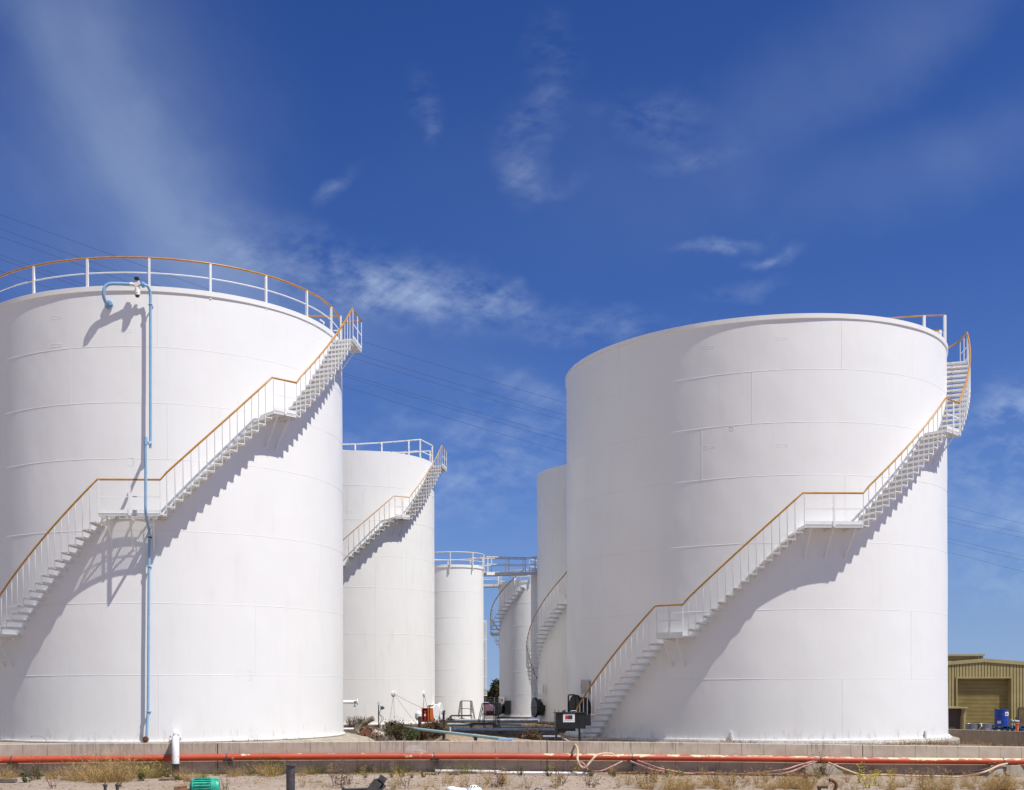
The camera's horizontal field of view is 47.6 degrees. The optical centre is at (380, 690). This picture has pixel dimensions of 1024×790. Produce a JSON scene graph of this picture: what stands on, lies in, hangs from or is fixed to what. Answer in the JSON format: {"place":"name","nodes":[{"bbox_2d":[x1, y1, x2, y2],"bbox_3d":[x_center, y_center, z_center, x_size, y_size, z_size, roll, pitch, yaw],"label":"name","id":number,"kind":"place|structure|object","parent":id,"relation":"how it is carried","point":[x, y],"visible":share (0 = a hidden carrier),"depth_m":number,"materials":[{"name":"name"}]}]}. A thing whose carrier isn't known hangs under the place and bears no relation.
{"place":"outdoors","nodes":[
{"label":"outdoors","id":0,"kind":"place"},
{"bbox_2d":[2,215,1018,522],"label":"power line","id":1,"kind":"object","parent":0,"point":[368,343],"visible":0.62,"depth_m":142.29,"materials":[{"name":"metal"}]},
{"bbox_2d":[2,229,1018,531],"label":"power line","id":2,"kind":"object","parent":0,"point":[362,355],"visible":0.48,"depth_m":146.94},
{"bbox_2d":[1,259,1020,559],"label":"power line","id":3,"kind":"object","parent":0,"point":[427,401],"visible":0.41,"depth_m":149.03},
{"bbox_2d":[2,255,1020,555],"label":"power line","id":4,"kind":"object","parent":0,"point":[404,391],"visible":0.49,"depth_m":147.71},
{"bbox_2d":[0,772,1023,789],"bbox_3d":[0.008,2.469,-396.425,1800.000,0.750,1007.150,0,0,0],"label":"ground","id":5,"kind":"structure","parent":0,"point":[274,783],"depth_m":26.83,"materials":[{"name":"soil"}]},
{"bbox_2d":[0,779,16,782],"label":"concrete slab","id":6,"kind":"structure","parent":5,"relation":"on","point":[8,780],"depth_m":26.86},
{"bbox_2d":[0,759,16,778],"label":"dry grass clump","id":7,"kind":"object","parent":5,"relation":"on","point":[5,776],"visible":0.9,"depth_m":28.02,"materials":[{"name":"plant"}]},
{"bbox_2d":[17,767,35,782],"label":"green weed","id":8,"kind":"object","parent":5,"relation":"on","point":[25,779],"visible":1,"depth_m":27.04,"materials":[{"name":"green plant"}]},
{"bbox_2d":[39,762,64,778],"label":"dry grass clump","id":9,"kind":"object","parent":5,"relation":"on","point":[47,777],"visible":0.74,"depth_m":28.02,"materials":[{"name":"plant"}]},
{"bbox_2d":[44,769,64,788],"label":"dead weed","id":10,"kind":"object","parent":5,"relation":"on","point":[54,779],"visible":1,"depth_m":25.02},
{"bbox_2d":[47,759,83,779],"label":"dry grass clump","id":11,"kind":"object","parent":5,"relation":"on","point":[64,778],"visible":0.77,"depth_m":27.65,"materials":[{"name":"plant"}]},
{"bbox_2d":[58,757,104,781],"bbox_3d":[-7.156,1.827,27.485,1.272,0.710,1.298,0,0,-15],"label":"dry grass clump","id":12,"kind":"object","parent":5,"relation":"on","point":[81,778],"visible":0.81,"depth_m":27.36,"materials":[{"name":"plant"}]},
{"bbox_2d":[55,748,112,777],"bbox_3d":[-7.205,1.792,28.260,1.678,0.780,1.373,0,0,19],"label":"dry grass clump","id":13,"kind":"object","parent":5,"relation":"on","point":[83,767],"visible":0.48,"depth_m":28.12,"materials":[{"name":"plant"}]},
{"bbox_2d":[68,759,125,782],"bbox_3d":[-6.664,1.850,26.978,1.449,0.674,1.186,0,0,-33],"label":"dry grass clump","id":14,"kind":"object","parent":5,"relation":"on","point":[93,779],"visible":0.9,"depth_m":26.95,"materials":[{"name":"plant"}]},
{"bbox_2d":[71,743,135,779],"bbox_3d":[-6.607,1.700,27.711,1.696,0.947,1.731,0,0,42],"label":"dry grass clump","id":15,"kind":"object","parent":5,"relation":"on","point":[99,765],"visible":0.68,"depth_m":27.68,"materials":[{"name":"plant"}]},
{"bbox_2d":[80,749,143,782],"bbox_3d":[-6.409,1.756,27.268,1.587,0.868,1.555,0,0,7],"label":"dry grass clump","id":16,"kind":"object","parent":5,"relation":"on","point":[111,778],"visible":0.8,"depth_m":27.12,"materials":[{"name":"plant"}]},
{"bbox_2d":[90,743,144,776],"bbox_3d":[-6.422,1.728,28.122,1.518,0.893,1.556,0,0,-8],"label":"dry grass clump","id":17,"kind":"object","parent":5,"relation":"on","point":[117,763],"visible":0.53,"depth_m":28.03,"materials":[{"name":"plant"}]},
{"bbox_2d":[95,748,153,781],"bbox_3d":[-6.048,1.750,27.405,1.555,0.868,1.586,0,0,36],"label":"dry grass clump","id":18,"kind":"object","parent":5,"relation":"on","point":[128,777],"visible":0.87,"depth_m":27.39,"materials":[{"name":"plant"}]},
{"bbox_2d":[98,757,150,776],"bbox_3d":[-6.247,1.806,28.343,1.298,0.710,1.272,0,0,-5],"label":"dry grass clump","id":19,"kind":"object","parent":5,"relation":"on","point":[131,767],"visible":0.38,"depth_m":28.20,"materials":[{"name":"plant"}]},
{"bbox_2d":[135,761,161,778],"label":"dry grass clump","id":20,"kind":"object","parent":5,"relation":"on","point":[149,776],"visible":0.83,"depth_m":28.17,"materials":[{"name":"plant"}]},
{"bbox_2d":[145,759,180,778],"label":"grass tuft","id":21,"kind":"object","parent":5,"relation":"on","point":[158,775],"visible":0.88,"depth_m":28.23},
{"bbox_2d":[165,762,197,778],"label":"dry grass clump","id":22,"kind":"object","parent":5,"relation":"on","point":[180,775],"visible":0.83,"depth_m":27.88,"materials":[{"name":"plant"}]},
{"bbox_2d":[190,774,219,789],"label":"electric motor","id":23,"kind":"object","parent":5,"relation":"on","point":[203,783],"visible":0.99,"depth_m":24.43,"materials":[{"name":"green paint"}]},
{"bbox_2d":[216,761,246,776],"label":"dry grass clump","id":24,"kind":"object","parent":5,"relation":"on","point":[231,773],"visible":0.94,"depth_m":28.62,"materials":[{"name":"plant"}]},
{"bbox_2d":[246,756,282,775],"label":"dry grass clump","id":25,"kind":"object","parent":5,"relation":"on","point":[260,774],"visible":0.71,"depth_m":28.82,"materials":[{"name":"plant"}]},
{"bbox_2d":[252,753,285,776],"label":"dry grass clump","id":26,"kind":"object","parent":5,"relation":"on","point":[270,773],"visible":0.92,"depth_m":28.50,"materials":[{"name":"plant"}]},
{"bbox_2d":[285,764,296,789],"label":"flanged pipe","id":27,"kind":"object","parent":5,"relation":"on","point":[290,776],"visible":1,"depth_m":23.62,"materials":[{"name":"metal"}]},
{"bbox_2d":[297,760,324,774],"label":"grass tuft","id":28,"kind":"object","parent":5,"relation":"on","point":[310,769],"visible":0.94,"depth_m":29.21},
{"bbox_2d":[324,759,341,785],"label":"dead weed","id":29,"kind":"object","parent":5,"relation":"on","point":[335,772],"visible":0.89,"depth_m":25.91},
{"bbox_2d":[332,755,353,787],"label":"dead weed","id":30,"kind":"object","parent":5,"relation":"on","point":[343,778],"visible":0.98,"depth_m":25.40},
{"bbox_2d":[342,775,386,789],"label":"steel trough","id":31,"kind":"object","parent":5,"relation":"on","point":[377,783],"visible":1,"depth_m":24.09,"materials":[{"name":"metal"}]},
{"bbox_2d":[445,755,477,773],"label":"grass tuft","id":32,"kind":"object","parent":5,"relation":"on","point":[462,767],"visible":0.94,"depth_m":29.25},
{"bbox_2d":[446,785,481,789],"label":"white fitting","id":33,"kind":"object","parent":5,"relation":"on","point":[473,787],"visible":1,"depth_m":23.92,"materials":[{"name":"paint"}]},
{"bbox_2d":[435,770,498,772],"bbox_3d":[2.259,2.069,29.381,1.729,0.090,0.084,0,0,13],"label":"plastic pipe","id":34,"kind":"object","parent":5,"relation":"on","point":[449,771],"visible":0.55,"depth_m":29.35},
{"bbox_2d":[460,759,484,773],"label":"grass tuft","id":35,"kind":"object","parent":5,"relation":"on","point":[470,767],"visible":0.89,"depth_m":29.33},
{"bbox_2d":[477,766,505,787],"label":"dead weed","id":36,"kind":"object","parent":5,"relation":"on","point":[491,784],"visible":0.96,"depth_m":25.43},
{"bbox_2d":[491,762,505,786],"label":"dead weed","id":37,"kind":"object","parent":5,"relation":"on","point":[502,783],"visible":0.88,"depth_m":25.60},
{"bbox_2d":[0,741,1023,776],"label":"concrete wall","id":38,"kind":"structure","parent":5,"relation":"on","point":[674,748],"depth_m":30.00,"materials":[{"name":"beige concrete"}]},
{"bbox_2d":[560,733,612,768],"bbox_3d":[5.450,1.553,30.023,1.151,0.822,2.401,0,0,0],"label":"hose","id":39,"kind":"object","parent":38,"relation":"attached to","point":[577,756],"visible":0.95,"depth_m":29.08,"materials":[{"name":"rubber"}]},
{"bbox_2d":[0,752,1023,776],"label":"red pipe","id":40,"kind":"object","parent":5,"relation":"on","point":[1013,765],"visible":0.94,"depth_m":29.87,"materials":[{"name":"metal"}]},
{"bbox_2d":[0,773,1023,789],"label":"pebbles","id":41,"kind":"object","parent":5,"relation":"on","point":[564,776],"visible":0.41,"depth_m":27.41,"materials":[{"name":"gravel"}]},
{"bbox_2d":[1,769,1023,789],"bbox_3d":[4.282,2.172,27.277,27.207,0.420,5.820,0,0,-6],"label":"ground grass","id":42,"kind":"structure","parent":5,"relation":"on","point":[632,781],"depth_m":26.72,"materials":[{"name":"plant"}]},
{"bbox_2d":[496,771,586,774],"bbox_3d":[4.064,2.078,28.917,2.312,0.117,0.076,0,0,-7],"label":"plastic pipe","id":43,"kind":"object","parent":5,"relation":"on","point":[544,772],"visible":0.66,"depth_m":28.89,"materials":[{"name":"plastic"}]},
{"bbox_2d":[549,762,564,785],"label":"dead weed","id":44,"kind":"object","parent":5,"relation":"on","point":[557,775],"visible":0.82,"depth_m":25.45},
{"bbox_2d":[552,761,571,785],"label":"dead weed","id":45,"kind":"object","parent":5,"relation":"on","point":[565,779],"visible":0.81,"depth_m":25.85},
{"bbox_2d":[574,765,604,787],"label":"dead weed","id":46,"kind":"object","parent":5,"relation":"on","point":[592,784],"visible":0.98,"depth_m":25.48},
{"bbox_2d":[578,761,622,771],"bbox_3d":[5.654,1.944,29.473,1.156,0.278,0.393,0,0,5],"label":"hose","id":47,"kind":"object","parent":5,"relation":"on","point":[603,769],"visible":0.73,"depth_m":29.42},
{"bbox_2d":[630,767,664,789],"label":"dry grass clump","id":48,"kind":"object","parent":5,"relation":"on","point":[646,787],"visible":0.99,"depth_m":25.36,"materials":[{"name":"plant"}]},
{"bbox_2d":[652,771,686,789],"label":"dry grass clump","id":49,"kind":"object","parent":5,"relation":"on","point":[669,788],"visible":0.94,"depth_m":25.02,"materials":[{"name":"plant"}]},
{"bbox_2d":[678,774,705,789],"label":"dry grass clump","id":50,"kind":"object","parent":5,"relation":"on","point":[691,786],"visible":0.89,"depth_m":25.18,"materials":[{"name":"plant"}]},
{"bbox_2d":[691,767,722,785],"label":"dry grass clump","id":51,"kind":"object","parent":5,"relation":"on","point":[707,778],"visible":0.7,"depth_m":26.20,"materials":[{"name":"plant"}]},
{"bbox_2d":[627,772,814,776],"bbox_3d":[8.871,2.167,29.780,5.031,0.171,0.066,0,0,-4],"label":"steel pipe","id":52,"kind":"object","parent":5,"relation":"on","point":[698,773],"visible":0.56,"depth_m":29.76,"materials":[{"name":"metal"}]},
{"bbox_2d":[630,760,816,775],"bbox_3d":[8.953,2.009,30.167,5.024,0.422,1.365,0,0,-7],"label":"hose","id":53,"kind":"object","parent":5,"relation":"on","point":[711,772],"visible":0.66,"depth_m":29.73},
{"bbox_2d":[637,760,813,773],"bbox_3d":[9.008,1.997,30.201,4.769,0.419,1.224,0,0,-7],"label":"hose","id":54,"kind":"object","parent":5,"relation":"on","point":[715,772],"visible":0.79,"depth_m":29.78,"materials":[{"name":"rubber"}]},
{"bbox_2d":[721,764,737,787],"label":"dead weed","id":55,"kind":"object","parent":5,"relation":"on","point":[728,775],"visible":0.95,"depth_m":25.56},
{"bbox_2d":[753,777,783,789],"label":"dry grass clump","id":56,"kind":"object","parent":5,"relation":"on","point":[769,787],"visible":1,"depth_m":25.11,"materials":[{"name":"plant"}]},
{"bbox_2d":[769,771,796,788],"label":"dry grass clump","id":57,"kind":"object","parent":5,"relation":"on","point":[784,781],"visible":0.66,"depth_m":26.17,"materials":[{"name":"plant"}]},
{"bbox_2d":[790,772,823,789],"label":"dry grass clump","id":58,"kind":"object","parent":5,"relation":"on","point":[808,783],"visible":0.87,"depth_m":25.73,"materials":[{"name":"plant"}]},
{"bbox_2d":[812,757,837,776],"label":"dead weed","id":59,"kind":"object","parent":5,"relation":"on","point":[825,768],"visible":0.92,"depth_m":29.94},
{"bbox_2d":[828,762,1007,776],"bbox_3d":[14.281,2.093,30.466,4.978,0.448,0.743,0,0,-3],"label":"hose","id":60,"kind":"object","parent":5,"relation":"on","point":[918,775],"visible":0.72,"depth_m":30.48,"materials":[{"name":"rubber"}]},
{"bbox_2d":[837,762,1009,774],"bbox_3d":[14.381,2.092,30.796,5.003,0.385,0.716,0,0,-2],"label":"hose","id":61,"kind":"object","parent":5,"relation":"on","point":[949,773],"visible":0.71,"depth_m":30.66,"materials":[{"name":"beige rubber"}]},
{"bbox_2d":[912,770,948,789],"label":"dry grass clump","id":62,"kind":"object","parent":5,"relation":"on","point":[930,786],"visible":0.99,"depth_m":25.70,"materials":[{"name":"plant"}]},
{"bbox_2d":[929,774,962,789],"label":"dry grass clump","id":63,"kind":"object","parent":5,"relation":"on","point":[947,787],"visible":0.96,"depth_m":25.72,"materials":[{"name":"plant"}]},
{"bbox_2d":[952,770,983,786],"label":"dry grass clump","id":64,"kind":"object","parent":5,"relation":"on","point":[965,783],"visible":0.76,"depth_m":26.99,"materials":[{"name":"plant"}]},
{"bbox_2d":[989,773,1021,789],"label":"dry grass clump","id":65,"kind":"object","parent":5,"relation":"on","point":[1007,787],"visible":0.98,"depth_m":26.15,"materials":[{"name":"plant"}]},
{"bbox_2d":[2,237,1021,537],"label":"power line","id":66,"kind":"object","parent":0,"point":[364,361],"visible":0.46,"depth_m":147.07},
{"bbox_2d":[0,0,1023,690],"label":"sky","id":67,"kind":"structure","parent":0,"point":[512,193],"materials":[{"name":"blue"}]},
{"bbox_2d":[1,271,1023,571],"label":"power line","id":68,"kind":"object","parent":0,"point":[541,445],"visible":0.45,"depth_m":150.76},
{"bbox_2d":[344,691,1023,746],"bbox_3d":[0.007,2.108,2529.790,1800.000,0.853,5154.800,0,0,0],"label":"bund ground","id":69,"kind":"structure","parent":0,"point":[489,726],"depth_m":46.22,"materials":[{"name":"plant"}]},
{"bbox_2d":[0,256,373,777],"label":"storage tank","id":70,"kind":"object","parent":69,"relation":"on","point":[171,529],"visible":0.98,"depth_m":33.02,"materials":[{"name":"metal"}]},
{"bbox_2d":[345,715,359,727],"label":"bush","id":71,"kind":"object","parent":69,"relation":"on","point":[348,722],"visible":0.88,"depth_m":47.91,"materials":[{"name":"brown plant"}]},
{"bbox_2d":[353,716,387,739],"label":"rocks","id":72,"kind":"object","parent":69,"relation":"on","point":[359,727],"visible":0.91,"depth_m":38.82,"materials":[{"name":"stone"}]},
{"bbox_2d":[342,439,446,728],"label":"storage tank","id":73,"kind":"object","parent":69,"relation":"on","point":[388,591],"visible":0.5,"depth_m":51.89,"materials":[{"name":"metal"}]},
{"bbox_2d":[382,716,410,739],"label":"bush","id":74,"kind":"object","parent":69,"relation":"on","point":[395,731],"visible":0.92,"depth_m":37.83,"materials":[{"name":"green plant"}]},
{"bbox_2d":[401,726,419,740],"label":"bush","id":75,"kind":"object","parent":69,"relation":"on","point":[410,734],"visible":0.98,"depth_m":35.81,"materials":[{"name":"green plant"}]},
{"bbox_2d":[403,720,434,740],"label":"bush","id":76,"kind":"object","parent":69,"relation":"on","point":[423,735],"visible":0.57,"depth_m":37.46,"materials":[{"name":"green plant"}]},
{"bbox_2d":[422,708,432,721],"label":"extinguisher cabinet","id":77,"kind":"object","parent":69,"relation":"on","point":[427,713],"visible":0.88,"depth_m":50.99,"materials":[{"name":"metal"}]},
{"bbox_2d":[425,704,440,724],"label":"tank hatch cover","id":78,"kind":"object","parent":69,"relation":"on","point":[435,711],"visible":0.82,"depth_m":51.60,"materials":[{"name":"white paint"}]},
{"bbox_2d":[421,714,447,738],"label":"bush","id":79,"kind":"object","parent":69,"relation":"on","point":[437,726],"visible":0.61,"depth_m":38.83,"materials":[{"name":"brown plant"}]},
{"bbox_2d":[434,551,487,722],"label":"storage tank","id":80,"kind":"object","parent":69,"relation":"on","point":[460,639],"visible":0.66,"depth_m":58.39,"materials":[{"name":"metal"}]},
{"bbox_2d":[471,556,536,575],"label":"catwalk","id":81,"kind":"object","parent":80,"relation":"attached to","point":[506,573],"visible":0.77,"depth_m":63.03,"materials":[{"name":"white metal"}]},
{"bbox_2d":[447,700,474,725],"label":"crossover steps","id":82,"kind":"structure","parent":69,"relation":"on","point":[470,708],"depth_m":55.00,"materials":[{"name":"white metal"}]},
{"bbox_2d":[447,723,520,725],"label":"pipe","id":83,"kind":"object","parent":69,"relation":"on","point":[482,724],"visible":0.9,"depth_m":51.96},
{"bbox_2d":[467,703,501,732],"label":"crossover steps","id":84,"kind":"structure","parent":69,"relation":"on","point":[484,723],"depth_m":45.99,"materials":[{"name":"grey metal"}]},
{"bbox_2d":[438,719,538,721],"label":"pipe","id":85,"kind":"object","parent":69,"relation":"on","point":[491,720],"visible":0.7,"depth_m":53.90,"materials":[{"name":"metal"}]},
{"bbox_2d":[434,734,544,740],"bbox_3d":[4.105,1.547,35.500,6.200,0.449,9.000,0,0,0],"label":"gravel heap","id":86,"kind":"object","parent":69,"relation":"on","point":[449,737],"visible":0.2,"depth_m":35.52,"materials":[{"name":"gravel"}]},
{"bbox_2d":[406,726,503,740],"bbox_3d":[2.208,1.396,35.000,0.195,0.428,6.570,0,0,-24],"label":"teal pipe","id":87,"kind":"object","parent":86,"relation":"on","point":[474,736],"visible":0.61,"depth_m":34.65,"materials":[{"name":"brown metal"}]},
{"bbox_2d":[518,727,543,739],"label":"bush","id":88,"kind":"object","parent":86,"relation":"on","point":[531,734],"visible":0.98,"depth_m":37.86,"materials":[{"name":"brown plant"}]},
{"bbox_2d":[484,678,498,703],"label":"tree","id":89,"kind":"object","parent":69,"relation":"on","point":[493,690],"visible":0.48,"depth_m":117.59,"materials":[{"name":"green plant"}]},
{"bbox_2d":[486,704,497,715],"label":"equipment box","id":90,"kind":"structure","parent":69,"relation":"on","point":[489,708],"depth_m":92.00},
{"bbox_2d":[447,728,554,731],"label":"pipe","id":91,"kind":"object","parent":69,"relation":"on","point":[500,729],"visible":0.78,"depth_m":44.95,"materials":[{"name":"metal"}]},
{"bbox_2d":[490,568,530,718],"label":"storage tank","id":92,"kind":"object","parent":69,"relation":"on","point":[514,622],"visible":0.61,"depth_m":71.97,"materials":[{"name":"metal"}]},
{"bbox_2d":[483,576,498,587],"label":"catwalk","id":93,"kind":"object","parent":92,"relation":"attached to","point":[490,585],"visible":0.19,"depth_m":73.22,"materials":[{"name":"white metal"}]},
{"bbox_2d":[529,556,537,718],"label":"storage tank","id":94,"kind":"object","parent":69,"relation":"on","point":[533,594],"visible":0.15,"depth_m":65.94,"materials":[{"name":"metal"}]},
{"bbox_2d":[526,464,566,723],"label":"storage tank","id":95,"kind":"object","parent":69,"relation":"on","point":[551,654],"visible":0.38,"depth_m":59.15,"materials":[{"name":"metal"}]},
{"bbox_2d":[553,709,590,740],"bbox_3d":[5.164,1.113,31.000,0.968,1.241,0.470,0,0,0],"label":"steel box","id":96,"kind":"object","parent":69,"relation":"on","point":[564,720],"visible":0.98,"depth_m":30.79,"materials":[{"name":"black paint"}]},
{"bbox_2d":[568,738,621,741],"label":"concrete kerb","id":97,"kind":"structure","parent":69,"relation":"on","point":[599,739],"depth_m":32.88,"materials":[{"name":"concrete"}]},
{"bbox_2d":[558,313,970,744],"bbox_3d":[13.340,-5.183,41.068,13.805,14.936,13.874,0,0,0],"label":"storage tank","id":98,"kind":"object","parent":69,"relation":"on","point":[756,520],"visible":0.95,"depth_m":35.48,"materials":[{"name":"metal"}]},
{"bbox_2d":[948,706,967,728],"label":"lean to","id":99,"kind":"object","parent":69,"relation":"on","point":[956,717],"visible":0.32,"depth_m":62.20,"materials":[{"name":"beige metal"}]},
{"bbox_2d":[965,723,976,729],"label":"drum","id":100,"kind":"object","parent":69,"relation":"on","point":[970,726],"visible":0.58,"depth_m":49.81,"materials":[{"name":"grey metal"}]},
{"bbox_2d":[977,723,991,729],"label":"drum","id":101,"kind":"object","parent":69,"relation":"on","point":[986,726],"visible":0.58,"depth_m":49.77,"materials":[{"name":"grey metal"}]},
{"bbox_2d":[948,729,1023,746],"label":"bund wall","id":102,"kind":"structure","parent":69,"relation":"on","point":[997,737],"depth_m":39.73,"materials":[{"name":"brown concrete"}]},
{"bbox_2d":[1009,715,1019,730],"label":"hydrant","id":103,"kind":"object","parent":69,"relation":"on","point":[1016,722],"visible":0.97,"depth_m":45.95,"materials":[{"name":"orange metal"}]},
{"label":"pallet","id":104,"kind":"object","parent":69,"relation":"on","visible":0},
{"bbox_2d":[993,729,1014,730],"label":"pallet","id":105,"kind":"object","parent":104,"relation":"on","point":[1005,729],"visible":0.27,"depth_m":55.45,"materials":[{"name":"blue paint"}]},
{"bbox_2d":[992,725,1023,728],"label":"pallet","id":106,"kind":"object","parent":105,"relation":"on","point":[1004,727],"visible":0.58,"depth_m":55.94,"materials":[{"name":"blue paint"}]},
{"bbox_2d":[994,709,1008,725],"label":"drum","id":107,"kind":"object","parent":106,"relation":"on","point":[1001,717],"visible":0.99,"depth_m":55.75,"materials":[{"name":"blue plastic"}]},
{"bbox_2d":[948,654,1023,727],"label":"olive shed","id":108,"kind":"structure","parent":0,"point":[980,687],"depth_m":70.05,"materials":[{"name":"metal"}]},
{"bbox_2d":[956,677,1012,727],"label":"roller door","id":109,"kind":"structure","parent":108,"relation":"in","point":[981,695],"depth_m":70.31,"materials":[{"name":"brown metal"}]},
{"bbox_2d":[1018,707,1023,727],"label":"side door","id":110,"kind":"structure","parent":108,"relation":"in","point":[1020,709],"depth_m":69.93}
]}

